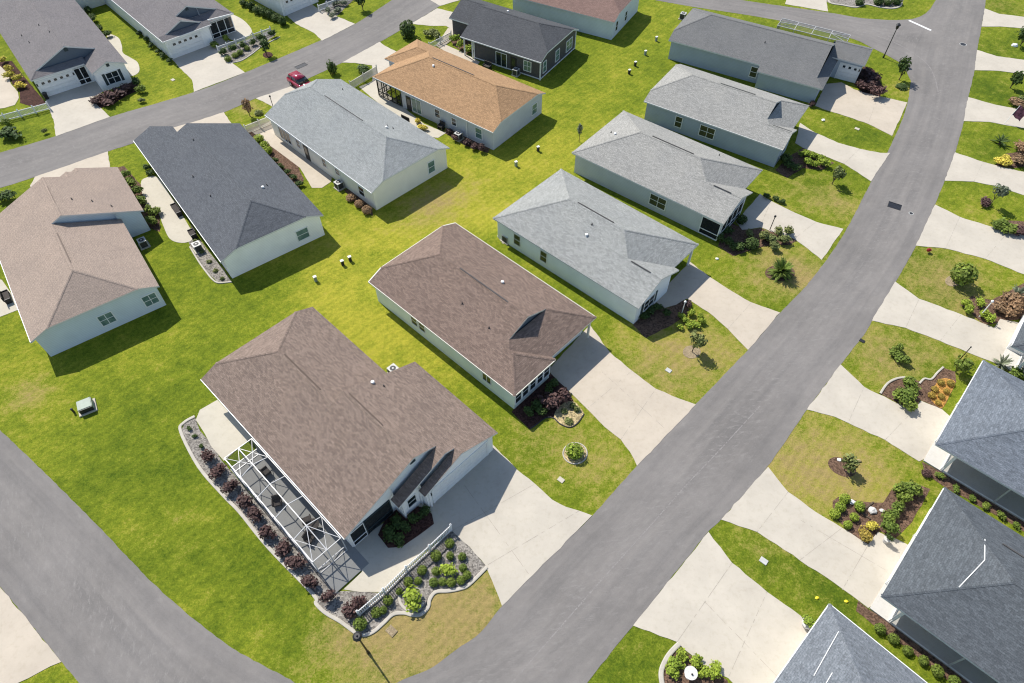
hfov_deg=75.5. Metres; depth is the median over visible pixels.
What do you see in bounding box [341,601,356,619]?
shrub
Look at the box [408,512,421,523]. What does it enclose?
shrub
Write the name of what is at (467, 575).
shrub
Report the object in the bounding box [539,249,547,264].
window
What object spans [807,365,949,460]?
driveway
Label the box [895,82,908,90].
shrub
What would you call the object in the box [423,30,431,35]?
shrub
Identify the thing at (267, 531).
shrub
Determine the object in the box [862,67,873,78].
shrub
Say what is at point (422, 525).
mulch bed
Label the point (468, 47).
shrub
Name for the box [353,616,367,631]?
shrub
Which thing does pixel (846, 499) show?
shrub
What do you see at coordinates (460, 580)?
shrub
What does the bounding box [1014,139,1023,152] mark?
shrub
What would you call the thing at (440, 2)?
driveway
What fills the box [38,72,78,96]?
garage door
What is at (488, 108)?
house
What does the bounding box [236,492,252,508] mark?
shrub
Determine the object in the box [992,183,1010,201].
tree
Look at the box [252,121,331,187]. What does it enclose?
patio
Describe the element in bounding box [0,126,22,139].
shrub
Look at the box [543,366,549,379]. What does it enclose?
window
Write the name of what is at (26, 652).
driveway
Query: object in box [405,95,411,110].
door
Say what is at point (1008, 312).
shrub
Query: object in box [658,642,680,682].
garden edging
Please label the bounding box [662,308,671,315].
shrub
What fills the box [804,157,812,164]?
shrub
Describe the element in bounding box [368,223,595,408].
house
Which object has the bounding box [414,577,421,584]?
shrub
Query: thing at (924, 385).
flower bed
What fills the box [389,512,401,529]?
shrub
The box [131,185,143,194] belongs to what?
shrub
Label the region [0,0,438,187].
back street
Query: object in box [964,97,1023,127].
driveway
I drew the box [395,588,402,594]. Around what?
shrub
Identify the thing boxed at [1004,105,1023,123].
flag
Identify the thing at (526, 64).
window
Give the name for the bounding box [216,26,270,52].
picket fence
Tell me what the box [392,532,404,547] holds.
shrub
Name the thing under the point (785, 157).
shrub
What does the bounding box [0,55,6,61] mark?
shrub
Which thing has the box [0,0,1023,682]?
lawn
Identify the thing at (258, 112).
shrub
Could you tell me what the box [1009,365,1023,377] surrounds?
shrub
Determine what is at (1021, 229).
shrub
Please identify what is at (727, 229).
shrub
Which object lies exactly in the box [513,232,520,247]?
window
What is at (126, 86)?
shrub
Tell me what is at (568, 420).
shrub
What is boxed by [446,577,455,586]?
shrub
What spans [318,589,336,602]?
shrub
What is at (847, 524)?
shrub
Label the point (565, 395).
shrub
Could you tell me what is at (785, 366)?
street
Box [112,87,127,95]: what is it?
shrub
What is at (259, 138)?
shrub
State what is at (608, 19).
house
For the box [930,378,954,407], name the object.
flower bed
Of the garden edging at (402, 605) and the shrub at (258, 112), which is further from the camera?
the shrub at (258, 112)
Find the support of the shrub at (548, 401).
on the mulch bed at (518, 412)
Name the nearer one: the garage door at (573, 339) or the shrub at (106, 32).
the garage door at (573, 339)
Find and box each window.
[96,310,117,326]
[104,69,121,84]
[140,291,160,307]
[277,126,292,145]
[295,139,301,149]
[295,226,310,241]
[321,158,327,168]
[334,167,340,176]
[357,184,365,198]
[406,493,417,508]
[410,316,418,327]
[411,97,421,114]
[418,322,425,333]
[427,159,435,174]
[434,108,440,118]
[451,117,456,126]
[475,126,482,140]
[482,373,491,385]
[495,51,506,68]
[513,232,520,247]
[514,391,521,404]
[522,385,528,398]
[523,60,530,72]
[529,378,536,391]
[531,102,536,115]
[536,372,543,385]
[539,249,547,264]
[542,59,546,73]
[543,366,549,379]
[555,48,559,62]
[566,36,572,52]
[615,19,618,31]
[643,292,655,311]
[648,192,666,210]
[674,115,682,128]
[698,124,715,139]
[748,66,757,78]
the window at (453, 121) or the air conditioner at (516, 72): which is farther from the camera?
the air conditioner at (516, 72)
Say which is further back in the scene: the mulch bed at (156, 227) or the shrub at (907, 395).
the mulch bed at (156, 227)
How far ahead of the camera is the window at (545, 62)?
93.03 m
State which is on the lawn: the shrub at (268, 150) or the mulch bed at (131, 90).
the mulch bed at (131, 90)
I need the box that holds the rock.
[868,507,876,513]
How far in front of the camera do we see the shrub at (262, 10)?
104.14 m
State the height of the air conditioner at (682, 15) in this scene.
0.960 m
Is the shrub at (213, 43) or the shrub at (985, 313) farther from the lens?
the shrub at (213, 43)
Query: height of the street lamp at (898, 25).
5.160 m
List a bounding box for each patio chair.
[258,465,271,477]
[271,494,281,507]
[301,514,311,525]
[301,530,315,544]
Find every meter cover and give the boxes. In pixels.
[385,624,397,636]
[557,476,564,482]
[759,556,767,564]
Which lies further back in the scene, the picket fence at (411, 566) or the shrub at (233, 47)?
the shrub at (233, 47)
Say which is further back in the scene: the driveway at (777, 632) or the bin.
the bin
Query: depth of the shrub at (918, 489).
54.05 m
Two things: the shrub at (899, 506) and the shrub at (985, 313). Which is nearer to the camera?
the shrub at (899, 506)
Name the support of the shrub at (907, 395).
on the flower bed at (924, 385)
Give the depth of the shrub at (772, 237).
72.62 m
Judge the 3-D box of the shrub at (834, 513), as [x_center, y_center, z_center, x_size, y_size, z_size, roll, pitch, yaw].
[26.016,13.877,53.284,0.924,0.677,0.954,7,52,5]
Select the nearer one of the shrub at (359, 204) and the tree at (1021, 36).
the shrub at (359, 204)
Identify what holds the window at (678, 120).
in the house at (752, 123)
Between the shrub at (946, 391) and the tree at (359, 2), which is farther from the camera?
the tree at (359, 2)
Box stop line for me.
[909,20,930,30]
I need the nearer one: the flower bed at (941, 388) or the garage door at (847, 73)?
the flower bed at (941, 388)
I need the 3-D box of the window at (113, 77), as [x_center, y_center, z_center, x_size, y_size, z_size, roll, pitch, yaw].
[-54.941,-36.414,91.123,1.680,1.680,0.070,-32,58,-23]
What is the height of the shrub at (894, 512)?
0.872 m
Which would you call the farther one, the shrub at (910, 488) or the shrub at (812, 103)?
the shrub at (812, 103)
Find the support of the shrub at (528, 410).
on the mulch bed at (518, 412)
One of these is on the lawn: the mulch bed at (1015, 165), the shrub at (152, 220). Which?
the mulch bed at (1015, 165)
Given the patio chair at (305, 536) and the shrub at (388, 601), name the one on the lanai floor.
the patio chair at (305, 536)
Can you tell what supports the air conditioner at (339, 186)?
on the lawn
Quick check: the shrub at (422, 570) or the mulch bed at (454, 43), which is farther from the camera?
the mulch bed at (454, 43)
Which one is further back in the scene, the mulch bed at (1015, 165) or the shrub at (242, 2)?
the shrub at (242, 2)
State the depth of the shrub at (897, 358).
62.75 m
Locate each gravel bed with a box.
[182,418,485,632]
[189,240,230,281]
[224,31,273,61]
[321,0,352,15]
[827,0,898,7]
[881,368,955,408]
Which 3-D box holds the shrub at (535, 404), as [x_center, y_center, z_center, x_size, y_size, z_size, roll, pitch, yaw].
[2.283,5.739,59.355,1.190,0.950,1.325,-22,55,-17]
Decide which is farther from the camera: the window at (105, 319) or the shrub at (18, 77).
the shrub at (18, 77)
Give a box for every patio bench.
[0,289,12,304]
[170,200,182,216]
[187,225,197,239]
[401,114,409,121]
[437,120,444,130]
[482,60,491,69]
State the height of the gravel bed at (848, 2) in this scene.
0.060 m
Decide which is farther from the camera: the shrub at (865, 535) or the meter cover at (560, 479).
the meter cover at (560, 479)
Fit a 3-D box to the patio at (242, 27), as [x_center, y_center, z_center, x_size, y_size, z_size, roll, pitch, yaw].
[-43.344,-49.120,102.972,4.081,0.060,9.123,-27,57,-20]
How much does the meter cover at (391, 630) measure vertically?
0.070 m
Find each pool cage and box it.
[224,438,346,573]
[776,18,850,41]
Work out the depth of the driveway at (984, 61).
96.51 m
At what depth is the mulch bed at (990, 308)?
67.03 m
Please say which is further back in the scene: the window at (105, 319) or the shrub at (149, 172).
the shrub at (149, 172)
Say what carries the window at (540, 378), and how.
in the house at (504, 328)
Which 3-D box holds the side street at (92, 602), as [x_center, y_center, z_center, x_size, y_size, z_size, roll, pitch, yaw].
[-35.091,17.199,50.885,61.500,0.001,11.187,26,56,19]
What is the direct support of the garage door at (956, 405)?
in the house at (977, 446)
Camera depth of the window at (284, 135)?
83.09 m
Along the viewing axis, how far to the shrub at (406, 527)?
52.31 m
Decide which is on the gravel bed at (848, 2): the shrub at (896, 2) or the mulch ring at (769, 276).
the shrub at (896, 2)
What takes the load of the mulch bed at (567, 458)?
on the lawn
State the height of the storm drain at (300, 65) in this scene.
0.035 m
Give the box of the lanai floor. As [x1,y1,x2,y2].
[230,447,368,592]
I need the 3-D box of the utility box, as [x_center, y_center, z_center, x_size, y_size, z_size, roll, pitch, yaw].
[-38.294,5.787,59.412,1.500,0.740,1.450,-24,56,-18]
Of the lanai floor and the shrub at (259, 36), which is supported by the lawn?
the lanai floor
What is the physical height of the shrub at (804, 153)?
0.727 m
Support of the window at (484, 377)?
in the house at (504, 328)
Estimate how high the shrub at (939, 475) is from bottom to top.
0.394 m
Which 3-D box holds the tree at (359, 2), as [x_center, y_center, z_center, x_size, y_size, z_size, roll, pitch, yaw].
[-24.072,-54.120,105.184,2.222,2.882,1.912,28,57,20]
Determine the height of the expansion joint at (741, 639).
0.001 m
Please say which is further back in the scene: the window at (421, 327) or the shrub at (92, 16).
the shrub at (92, 16)
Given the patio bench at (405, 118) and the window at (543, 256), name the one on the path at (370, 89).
the patio bench at (405, 118)
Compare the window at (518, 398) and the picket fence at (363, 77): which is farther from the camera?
the picket fence at (363, 77)
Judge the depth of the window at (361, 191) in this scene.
76.24 m
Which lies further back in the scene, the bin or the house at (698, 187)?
the bin
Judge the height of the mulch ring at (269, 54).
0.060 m
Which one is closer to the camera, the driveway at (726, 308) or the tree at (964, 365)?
the tree at (964, 365)
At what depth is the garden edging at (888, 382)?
61.52 m
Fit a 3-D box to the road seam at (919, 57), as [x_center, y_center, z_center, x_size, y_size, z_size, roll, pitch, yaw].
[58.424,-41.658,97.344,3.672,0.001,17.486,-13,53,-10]
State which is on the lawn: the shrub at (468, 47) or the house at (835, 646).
the house at (835, 646)
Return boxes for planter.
[802,614,814,629]
[882,533,894,543]
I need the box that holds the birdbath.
[684,666,697,679]
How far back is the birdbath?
45.64 m
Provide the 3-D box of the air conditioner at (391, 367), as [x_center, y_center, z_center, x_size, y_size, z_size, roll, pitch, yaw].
[-11.065,2.748,61.727,1.050,0.960,1.050,37,61,25]
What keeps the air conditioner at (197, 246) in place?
on the gravel bed at (204, 257)
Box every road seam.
[511,406,759,682]
[863,32,938,91]
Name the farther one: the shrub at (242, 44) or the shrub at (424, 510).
the shrub at (242, 44)
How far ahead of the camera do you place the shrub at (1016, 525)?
52.72 m
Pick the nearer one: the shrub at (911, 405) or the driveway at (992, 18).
the shrub at (911, 405)
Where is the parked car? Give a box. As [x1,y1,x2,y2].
[286,70,310,87]
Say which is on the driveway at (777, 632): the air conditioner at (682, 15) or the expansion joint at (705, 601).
the expansion joint at (705, 601)
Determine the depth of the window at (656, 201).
75.08 m
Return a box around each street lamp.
[352,631,369,653]
[882,23,900,57]
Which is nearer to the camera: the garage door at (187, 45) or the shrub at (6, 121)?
the shrub at (6, 121)
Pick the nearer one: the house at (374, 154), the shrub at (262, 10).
the house at (374, 154)
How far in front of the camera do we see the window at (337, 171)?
77.97 m
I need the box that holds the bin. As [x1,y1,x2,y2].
[41,92,48,99]
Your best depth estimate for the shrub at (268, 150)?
82.39 m
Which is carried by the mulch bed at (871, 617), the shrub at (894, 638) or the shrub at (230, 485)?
the shrub at (894, 638)
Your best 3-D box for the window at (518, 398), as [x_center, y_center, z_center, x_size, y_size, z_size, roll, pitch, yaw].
[0.557,4.926,58.723,0.070,1.680,0.900,36,60,25]
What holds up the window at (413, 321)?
in the house at (504, 328)
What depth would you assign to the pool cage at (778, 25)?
97.23 m
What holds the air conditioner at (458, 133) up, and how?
on the mulch bed at (486, 149)
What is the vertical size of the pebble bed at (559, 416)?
0.060 m
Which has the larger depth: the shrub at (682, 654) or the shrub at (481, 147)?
the shrub at (481, 147)
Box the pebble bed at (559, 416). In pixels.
[554,401,583,426]
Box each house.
[0,0,131,96]
[0,167,165,356]
[75,0,105,10]
[104,0,235,58]
[133,123,324,277]
[200,307,497,546]
[255,0,317,15]
[264,79,449,209]
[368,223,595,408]
[372,39,545,149]
[449,0,578,79]
[493,169,698,323]
[513,0,638,39]
[572,110,762,240]
[644,64,808,166]
[668,8,872,102]
[773,604,926,682]
[869,487,1023,682]
[923,360,1023,521]
[1002,314,1023,375]
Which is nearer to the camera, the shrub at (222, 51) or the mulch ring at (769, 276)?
the mulch ring at (769, 276)
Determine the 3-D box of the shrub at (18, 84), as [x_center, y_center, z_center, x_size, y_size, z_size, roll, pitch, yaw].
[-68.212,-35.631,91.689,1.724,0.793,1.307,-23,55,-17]
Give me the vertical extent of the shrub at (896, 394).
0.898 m
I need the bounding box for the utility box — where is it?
[76,397,97,416]
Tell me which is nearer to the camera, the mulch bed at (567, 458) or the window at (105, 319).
the mulch bed at (567, 458)
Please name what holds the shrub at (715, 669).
on the mulch bed at (682, 678)
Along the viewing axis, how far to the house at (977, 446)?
54.57 m
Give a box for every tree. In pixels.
[241,98,252,115]
[259,38,269,55]
[326,59,337,73]
[355,0,364,9]
[399,19,415,38]
[577,123,582,139]
[689,330,707,351]
[832,165,846,183]
[841,453,859,472]
[897,55,911,79]
[949,262,979,285]
[954,353,975,373]
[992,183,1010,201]
[1010,71,1023,87]
[1016,26,1023,45]
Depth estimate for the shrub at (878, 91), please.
89.94 m
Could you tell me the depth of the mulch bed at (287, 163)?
81.68 m
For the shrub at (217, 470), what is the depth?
54.99 m
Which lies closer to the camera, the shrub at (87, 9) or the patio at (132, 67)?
the patio at (132, 67)
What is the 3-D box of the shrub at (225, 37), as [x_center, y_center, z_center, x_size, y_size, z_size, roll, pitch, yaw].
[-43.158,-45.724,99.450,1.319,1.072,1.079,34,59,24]
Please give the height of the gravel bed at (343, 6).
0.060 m
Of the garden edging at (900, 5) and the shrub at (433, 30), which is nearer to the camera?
the shrub at (433, 30)
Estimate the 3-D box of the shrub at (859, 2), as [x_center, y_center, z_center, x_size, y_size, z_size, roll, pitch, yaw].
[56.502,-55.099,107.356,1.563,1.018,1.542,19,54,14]
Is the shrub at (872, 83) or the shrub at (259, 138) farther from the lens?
the shrub at (872, 83)
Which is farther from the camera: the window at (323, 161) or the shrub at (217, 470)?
the window at (323, 161)
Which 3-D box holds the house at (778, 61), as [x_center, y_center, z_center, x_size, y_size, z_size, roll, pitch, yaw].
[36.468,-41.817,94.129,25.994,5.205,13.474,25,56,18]
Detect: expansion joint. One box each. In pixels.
[464,485,528,573]
[488,511,577,564]
[677,563,731,641]
[705,602,775,674]
[729,597,764,675]
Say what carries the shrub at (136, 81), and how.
on the mulch bed at (131, 90)
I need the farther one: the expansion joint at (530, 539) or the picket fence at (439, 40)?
the picket fence at (439, 40)
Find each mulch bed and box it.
[0,61,45,105]
[96,82,138,107]
[118,166,159,231]
[248,121,303,186]
[344,189,372,215]
[378,506,433,547]
[445,131,489,152]
[451,39,473,53]
[512,373,573,428]
[564,443,585,462]
[633,301,688,337]
[664,647,727,682]
[718,223,795,255]
[776,148,832,177]
[833,486,929,543]
[853,66,881,96]
[856,601,968,682]
[922,462,1023,531]
[961,283,1023,324]
[996,151,1023,167]
[1008,220,1023,233]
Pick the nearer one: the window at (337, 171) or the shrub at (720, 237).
the shrub at (720, 237)
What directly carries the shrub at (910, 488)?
on the mulch bed at (907, 516)
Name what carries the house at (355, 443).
on the lawn
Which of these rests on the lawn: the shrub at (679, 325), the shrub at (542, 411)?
the shrub at (679, 325)
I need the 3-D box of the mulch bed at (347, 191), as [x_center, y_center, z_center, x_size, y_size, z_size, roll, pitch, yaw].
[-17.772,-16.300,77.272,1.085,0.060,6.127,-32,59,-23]
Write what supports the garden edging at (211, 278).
on the lawn
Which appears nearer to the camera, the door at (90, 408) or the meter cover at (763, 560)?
the meter cover at (763, 560)
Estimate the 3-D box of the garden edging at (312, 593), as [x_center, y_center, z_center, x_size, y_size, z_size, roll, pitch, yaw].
[-17.296,14.944,52.684,30.369,0.150,8.696,22,55,16]
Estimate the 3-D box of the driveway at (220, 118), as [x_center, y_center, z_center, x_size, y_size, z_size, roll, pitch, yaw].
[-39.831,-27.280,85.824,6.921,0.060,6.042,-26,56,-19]
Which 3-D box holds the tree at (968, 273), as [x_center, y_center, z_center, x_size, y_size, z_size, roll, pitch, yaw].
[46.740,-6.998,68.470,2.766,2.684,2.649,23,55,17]
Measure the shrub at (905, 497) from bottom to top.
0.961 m
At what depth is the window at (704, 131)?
83.39 m
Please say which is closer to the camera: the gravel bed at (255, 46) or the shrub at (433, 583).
the shrub at (433, 583)
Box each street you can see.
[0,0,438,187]
[0,430,293,682]
[397,0,985,682]
[657,0,934,79]
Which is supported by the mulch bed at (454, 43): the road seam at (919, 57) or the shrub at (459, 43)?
the shrub at (459, 43)
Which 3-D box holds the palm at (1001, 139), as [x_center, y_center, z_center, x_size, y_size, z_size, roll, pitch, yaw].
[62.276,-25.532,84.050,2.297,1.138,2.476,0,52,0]
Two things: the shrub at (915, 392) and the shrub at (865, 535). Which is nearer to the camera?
the shrub at (865, 535)
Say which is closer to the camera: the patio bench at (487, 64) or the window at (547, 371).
the window at (547, 371)
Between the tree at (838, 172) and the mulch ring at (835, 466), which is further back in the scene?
the tree at (838, 172)
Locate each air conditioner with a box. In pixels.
[136,236,150,250]
[191,240,204,253]
[333,179,345,191]
[386,363,398,372]
[454,130,463,141]
[500,235,508,245]
[511,67,520,76]
[678,11,686,19]
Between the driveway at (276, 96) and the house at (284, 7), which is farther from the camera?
the house at (284, 7)
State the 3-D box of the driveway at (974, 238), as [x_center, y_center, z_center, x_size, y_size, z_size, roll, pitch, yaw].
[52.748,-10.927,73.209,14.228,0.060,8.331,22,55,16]
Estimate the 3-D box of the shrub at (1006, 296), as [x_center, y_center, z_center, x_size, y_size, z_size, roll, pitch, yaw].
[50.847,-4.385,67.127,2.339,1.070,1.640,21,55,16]
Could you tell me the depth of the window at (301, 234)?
71.75 m
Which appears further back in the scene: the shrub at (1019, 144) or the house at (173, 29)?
the house at (173, 29)
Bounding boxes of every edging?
[178,415,487,636]
[189,246,231,283]
[231,36,279,62]
[398,594,424,612]
[530,413,583,428]
[562,442,587,464]
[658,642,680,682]
[828,0,902,8]
[880,376,904,393]
[919,366,943,383]
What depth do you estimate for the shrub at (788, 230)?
73.20 m
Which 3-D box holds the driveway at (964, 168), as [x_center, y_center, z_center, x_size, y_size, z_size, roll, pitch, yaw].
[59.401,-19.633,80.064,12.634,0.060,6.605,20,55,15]
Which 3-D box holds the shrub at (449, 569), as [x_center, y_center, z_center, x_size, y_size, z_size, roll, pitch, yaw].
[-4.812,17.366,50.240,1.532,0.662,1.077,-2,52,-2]
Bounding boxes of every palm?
[766,255,794,282]
[991,354,1013,370]
[992,134,1012,145]
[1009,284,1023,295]
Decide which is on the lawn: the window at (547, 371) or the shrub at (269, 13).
the shrub at (269, 13)
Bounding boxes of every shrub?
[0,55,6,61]
[0,118,10,124]
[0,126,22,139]
[0,189,16,200]
[1,70,13,77]
[2,64,13,71]
[11,74,22,79]
[13,81,26,87]
[84,6,91,12]
[88,96,100,103]
[89,13,96,20]
[94,93,105,99]
[99,97,113,105]
[102,30,111,36]
[102,90,118,99]
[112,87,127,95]
[120,83,131,90]
[121,170,130,177]
[125,176,137,185]
[131,76,140,85]
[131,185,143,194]
[133,84,145,91]
[136,195,146,204]
[143,164,151,169]
[143,204,150,213]
[145,215,157,224]
[146,170,153,174]
[148,206,160,215]
[199,448,214,462]
[208,463,226,479]
[209,41,218,47]
[218,48,226,54]
[220,479,239,493]
[222,34,228,41]
[224,55,231,61]
[228,45,236,50]
[231,52,238,57]
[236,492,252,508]
[239,0,245,6]
[239,41,247,47]
[245,0,254,9]
[246,505,262,523]
[249,39,255,44]
[252,5,260,13]
[254,109,262,115]
[254,134,263,142]
[255,33,265,40]
[257,524,276,539]
[259,6,267,16]
[260,141,269,147]
[263,146,272,154]
[265,9,274,18]
[267,29,275,35]
[270,13,280,21]
[274,537,290,557]
[277,15,286,25]
[283,552,307,569]
[295,180,304,185]
[300,574,318,588]
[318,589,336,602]
[333,7,340,11]
[339,0,347,4]
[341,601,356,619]
[346,194,355,201]
[350,595,366,609]
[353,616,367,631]
[354,199,363,207]
[356,64,369,72]
[361,205,372,214]
[371,606,380,618]
[380,605,386,614]
[382,522,395,542]
[382,595,392,605]
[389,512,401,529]
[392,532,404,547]
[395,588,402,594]
[399,519,410,533]
[402,584,421,612]
[403,576,412,586]
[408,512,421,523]
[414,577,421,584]
[417,504,430,517]
[417,565,427,575]
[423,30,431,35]
[428,27,438,34]
[429,577,437,587]
[430,550,441,561]
[431,566,439,575]
[433,32,440,37]
[438,577,446,586]
[439,562,458,576]
[444,538,454,548]
[445,128,452,132]
[446,551,453,559]
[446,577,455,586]
[449,34,459,40]
[456,39,463,47]
[456,575,465,584]
[457,552,465,560]
[458,564,467,572]
[462,138,471,145]
[463,570,471,579]
[465,44,471,51]
[470,143,478,148]
[477,143,484,150]
[523,405,533,416]
[531,398,543,411]
[536,406,548,415]
[537,391,561,409]
[545,386,552,393]
[546,378,558,387]
[557,386,571,402]
[560,408,566,413]
[564,417,573,424]
[565,442,583,459]
[570,402,575,408]
[574,406,579,412]
[638,311,649,318]
[645,305,655,314]
[652,303,663,309]
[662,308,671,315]
[665,663,680,680]
[667,655,685,669]
[675,322,683,329]
[676,647,688,661]
[678,312,684,318]
[685,299,691,307]
[685,321,693,328]
[687,309,695,315]
[689,653,702,668]
[690,320,700,327]
[697,312,703,317]
[697,665,709,677]
[698,318,706,323]
[708,659,721,679]
[715,233,724,242]
[722,226,734,234]
[724,236,735,245]
[729,241,744,250]
[736,214,747,224]
[743,236,759,249]
[746,228,753,236]
[759,230,769,239]
[764,233,777,241]
[769,240,779,250]
[774,225,783,235]
[778,234,791,242]
[779,152,792,161]
[782,160,794,167]
[784,226,793,234]
[791,163,802,170]
[798,149,809,156]
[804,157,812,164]
[808,100,815,106]
[808,151,817,157]
[809,160,820,166]
[815,153,825,159]
[818,158,831,166]
[829,508,840,518]
[835,501,846,512]
[839,493,850,503]
[843,520,852,528]
[849,512,859,521]
[854,501,865,511]
[855,0,864,4]
[855,79,868,88]
[858,525,873,541]
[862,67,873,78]
[864,72,882,81]
[865,80,876,90]
[866,521,879,530]
[870,85,887,95]
[873,0,883,5]
[874,623,886,635]
[880,520,901,534]
[881,510,895,522]
[883,508,899,518]
[884,0,892,5]
[887,633,899,644]
[888,346,898,356]
[891,500,905,511]
[892,388,901,399]
[892,483,906,493]
[893,0,902,4]
[893,343,903,350]
[894,349,903,362]
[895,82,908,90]
[895,492,913,502]
[898,384,916,404]
[899,354,911,363]
[899,399,917,411]
[900,481,916,495]
[902,376,921,389]
[902,645,913,655]
[907,479,922,496]
[910,385,918,397]
[918,655,929,665]
[921,468,931,477]
[928,391,935,397]
[931,386,938,392]
[931,663,944,677]
[934,471,946,479]
[935,399,941,404]
[937,379,944,385]
[938,393,945,398]
[943,388,950,393]
[947,380,954,386]
[947,674,960,682]
[952,483,959,492]
[961,298,972,305]
[965,303,975,313]
[969,493,976,501]
[975,296,985,306]
[979,309,990,316]
[981,196,991,206]
[982,501,990,509]
[984,313,996,322]
[990,218,1004,229]
[991,300,1009,313]
[993,157,1008,164]
[997,154,1011,159]
[997,510,1006,520]
[998,217,1009,229]
[1000,291,1023,302]
[1000,301,1019,316]
[1001,158,1012,166]
[1001,223,1018,233]
[1007,96,1023,106]
[1008,298,1023,313]
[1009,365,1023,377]
[1012,521,1020,530]
[1013,153,1023,164]
[1013,225,1023,235]
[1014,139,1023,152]
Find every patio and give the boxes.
[0,66,18,108]
[0,280,17,316]
[107,34,139,75]
[141,176,191,242]
[196,400,250,460]
[227,15,251,39]
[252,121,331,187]
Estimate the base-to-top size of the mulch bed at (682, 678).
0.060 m
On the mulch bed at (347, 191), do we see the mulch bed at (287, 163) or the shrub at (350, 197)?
the shrub at (350, 197)
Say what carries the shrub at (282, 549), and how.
on the gravel bed at (474, 563)
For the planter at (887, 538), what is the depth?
51.63 m
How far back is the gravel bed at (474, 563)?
50.96 m
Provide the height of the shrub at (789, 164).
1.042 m
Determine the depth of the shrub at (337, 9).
105.12 m
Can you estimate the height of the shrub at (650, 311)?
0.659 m
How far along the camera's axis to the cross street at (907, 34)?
104.04 m
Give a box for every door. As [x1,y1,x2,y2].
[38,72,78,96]
[78,406,93,414]
[170,33,203,57]
[283,0,309,14]
[302,144,310,160]
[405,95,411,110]
[433,444,486,500]
[511,57,515,70]
[553,334,578,357]
[836,64,859,82]
[887,534,915,580]
[937,405,956,437]
[1007,316,1023,346]
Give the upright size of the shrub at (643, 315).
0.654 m
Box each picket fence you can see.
[0,101,50,121]
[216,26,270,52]
[243,117,270,132]
[317,0,349,11]
[349,65,377,87]
[356,523,451,616]
[428,31,451,46]
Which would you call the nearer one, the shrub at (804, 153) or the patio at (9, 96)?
the shrub at (804, 153)
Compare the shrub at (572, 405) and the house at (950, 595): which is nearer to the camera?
the house at (950, 595)
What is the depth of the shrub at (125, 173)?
79.28 m
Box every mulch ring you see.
[263,52,272,57]
[765,266,794,280]
[828,457,855,476]
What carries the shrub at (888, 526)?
on the mulch bed at (907, 516)
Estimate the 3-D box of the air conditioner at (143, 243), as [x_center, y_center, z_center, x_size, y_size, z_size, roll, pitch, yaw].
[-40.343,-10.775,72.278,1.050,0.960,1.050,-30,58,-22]
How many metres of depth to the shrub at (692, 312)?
66.14 m
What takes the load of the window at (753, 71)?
in the house at (778, 61)
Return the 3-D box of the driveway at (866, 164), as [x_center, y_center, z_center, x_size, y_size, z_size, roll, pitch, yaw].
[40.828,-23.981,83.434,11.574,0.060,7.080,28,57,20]
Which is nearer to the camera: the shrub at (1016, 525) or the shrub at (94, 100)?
the shrub at (1016, 525)
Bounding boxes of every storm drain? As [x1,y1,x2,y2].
[295,62,307,68]
[887,201,901,209]
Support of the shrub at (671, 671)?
on the mulch bed at (682, 678)
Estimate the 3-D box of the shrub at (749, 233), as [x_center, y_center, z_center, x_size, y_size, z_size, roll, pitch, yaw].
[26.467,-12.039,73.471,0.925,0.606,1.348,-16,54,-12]
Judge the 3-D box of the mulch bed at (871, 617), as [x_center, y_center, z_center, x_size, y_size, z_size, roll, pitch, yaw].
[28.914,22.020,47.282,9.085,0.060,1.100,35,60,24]
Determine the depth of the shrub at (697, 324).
65.28 m
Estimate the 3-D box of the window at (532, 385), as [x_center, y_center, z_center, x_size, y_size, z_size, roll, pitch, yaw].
[1.878,3.824,59.592,0.070,1.680,0.900,36,60,25]
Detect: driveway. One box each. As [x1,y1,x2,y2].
[0,588,60,682]
[30,151,109,186]
[46,81,109,135]
[172,36,244,91]
[174,112,230,130]
[256,85,296,106]
[287,5,353,40]
[342,42,395,91]
[413,8,452,29]
[431,0,458,5]
[433,445,591,604]
[550,326,695,464]
[633,532,809,682]
[657,262,779,349]
[721,467,907,607]
[736,194,842,259]
[785,0,827,11]
[795,123,889,180]
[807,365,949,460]
[815,82,906,135]
[872,282,1018,363]
[916,205,1023,273]
[945,152,1023,194]
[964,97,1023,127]
[975,50,1023,73]
[982,9,1023,27]
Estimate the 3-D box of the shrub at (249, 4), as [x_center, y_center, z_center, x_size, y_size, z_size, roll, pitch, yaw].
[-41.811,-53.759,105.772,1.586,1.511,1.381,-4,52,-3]
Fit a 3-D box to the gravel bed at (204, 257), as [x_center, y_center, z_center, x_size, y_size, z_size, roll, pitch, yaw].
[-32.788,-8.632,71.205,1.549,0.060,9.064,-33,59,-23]
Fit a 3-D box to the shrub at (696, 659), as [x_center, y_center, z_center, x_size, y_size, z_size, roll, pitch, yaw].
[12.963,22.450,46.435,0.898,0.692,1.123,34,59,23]
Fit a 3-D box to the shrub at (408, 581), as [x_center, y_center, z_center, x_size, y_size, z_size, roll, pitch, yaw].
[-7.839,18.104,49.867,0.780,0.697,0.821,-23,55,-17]
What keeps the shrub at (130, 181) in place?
on the mulch bed at (156, 227)
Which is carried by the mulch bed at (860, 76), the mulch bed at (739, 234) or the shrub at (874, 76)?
the shrub at (874, 76)
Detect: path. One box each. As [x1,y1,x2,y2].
[344,503,448,591]
[360,82,444,137]
[437,28,479,63]
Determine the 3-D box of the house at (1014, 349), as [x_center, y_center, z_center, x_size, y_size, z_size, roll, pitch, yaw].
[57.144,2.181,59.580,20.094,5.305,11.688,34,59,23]
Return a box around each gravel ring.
[683,345,700,357]
[945,276,957,285]
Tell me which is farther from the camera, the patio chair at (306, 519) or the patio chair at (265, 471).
the patio chair at (265, 471)

